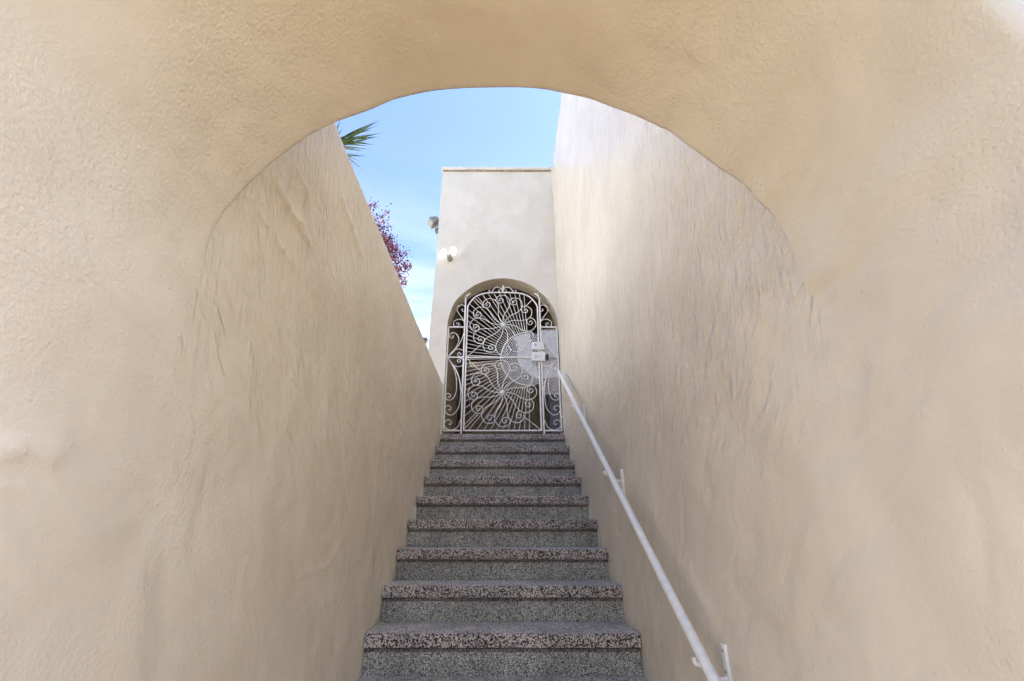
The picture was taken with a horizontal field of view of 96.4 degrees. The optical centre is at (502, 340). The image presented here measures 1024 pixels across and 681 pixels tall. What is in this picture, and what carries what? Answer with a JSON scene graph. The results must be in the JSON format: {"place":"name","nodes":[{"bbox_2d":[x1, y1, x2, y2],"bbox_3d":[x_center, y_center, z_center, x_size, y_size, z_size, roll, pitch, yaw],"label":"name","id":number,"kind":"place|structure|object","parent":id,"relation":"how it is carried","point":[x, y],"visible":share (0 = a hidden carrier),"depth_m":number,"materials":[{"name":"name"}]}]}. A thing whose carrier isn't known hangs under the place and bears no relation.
{"place":"outdoors","nodes":[
{"label":"outdoors","id":0,"kind":"place"},
{"bbox_2d":[335,87,561,348],"label":"sky","id":1,"kind":"structure","parent":0,"point":[421,134],"materials":[{"name":"blue"}]},
{"bbox_2d":[546,391,559,433],"bbox_3d":[0.687,1.026,6.043,0.170,0.661,0.274,0,-23,0],"label":"gate","id":2,"kind":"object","parent":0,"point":[551,403],"visible":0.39,"depth_m":5.97,"materials":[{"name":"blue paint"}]},
{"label":"pavement","id":3,"kind":"structure","parent":0,"visible":0},
{"bbox_2d":[82,123,441,680],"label":"stair wall","id":4,"kind":"structure","parent":3,"relation":"on","point":[294,442],"depth_m":1.51,"materials":[{"name":"beige paint"}]},
{"bbox_2d":[358,434,646,680],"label":"staircase","id":5,"kind":"structure","parent":3,"relation":"on","point":[502,568],"depth_m":2.93,"materials":[{"name":"stone"}]},
{"bbox_2d":[0,0,1023,680],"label":"arch wall","id":6,"kind":"structure","parent":3,"relation":"on","point":[868,154],"depth_m":0.83,"materials":[{"name":"beige paint"}]},
{"bbox_2d":[551,93,923,680],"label":"stair wall","id":7,"kind":"structure","parent":3,"relation":"on","point":[700,374],"depth_m":1.62,"materials":[{"name":"paint"}]},
{"bbox_2d":[428,167,564,445],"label":"entry tower","id":8,"kind":"structure","parent":7,"relation":"attached to","point":[496,227],"depth_m":6.56,"materials":[{"name":"paint"}]},
{"bbox_2d":[427,216,438,233],"bbox_3d":[-0.993,-1.653,6.574,0.195,0.266,0.173,0,-23,0],"label":"floodlight","id":9,"kind":"object","parent":8,"relation":"attached to","point":[433,221],"visible":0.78,"depth_m":6.55,"materials":[{"name":"metal"}]},
{"bbox_2d":[441,246,455,261],"bbox_3d":[-0.723,-1.164,6.183,0.199,0.185,0.147,0,-23,0],"label":"security light","id":10,"kind":"object","parent":8,"relation":"attached to","point":[448,257],"visible":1,"depth_m":6.13,"materials":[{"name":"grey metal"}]},
{"bbox_2d":[456,321,463,433],"bbox_3d":[-0.715,0.839,7.664,0.019,2.250,0.700,0,-23,0],"label":"side door","id":11,"kind":"structure","parent":8,"relation":"in","point":[458,414],"depth_m":7.51,"materials":[{"name":"white metal"}]},
{"bbox_2d":[443,286,562,433],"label":"iron gate","id":12,"kind":"structure","parent":8,"relation":"attached to","point":[546,355],"depth_m":5.71,"materials":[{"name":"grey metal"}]},
{"bbox_2d":[463,286,544,430],"bbox_3d":[0.031,0.149,5.727,0.994,1.962,0.108,0,-23,0],"label":"door leaf","id":13,"kind":"structure","parent":12,"relation":"in","point":[527,359],"depth_m":5.72,"materials":[{"name":"white metal"}]},
{"bbox_2d":[554,367,731,680],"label":"handrail","id":14,"kind":"object","parent":7,"relation":"attached to","point":[704,663],"visible":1,"depth_m":1.84,"materials":[{"name":"white metal"}]},
{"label":"garden terrain","id":15,"kind":"structure","parent":0,"visible":0},
{"bbox_2d":[337,121,378,177],"bbox_3d":[-1.784,-0.948,4.211,0.866,3.116,0.891,14,-26,-30],"label":"yucca tree","id":16,"kind":"object","parent":15,"relation":"on","point":[349,139],"visible":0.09,"depth_m":4.59,"materials":[{"name":"green plant"}]},
{"bbox_2d":[368,197,411,287],"bbox_3d":[-1.850,-0.360,4.856,1.877,2.423,1.465,0,-23,0],"label":"plum tree","id":17,"kind":"object","parent":15,"relation":"on","point":[391,248],"visible":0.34,"depth_m":4.66,"materials":[{"name":"purple plant"}]}
]}

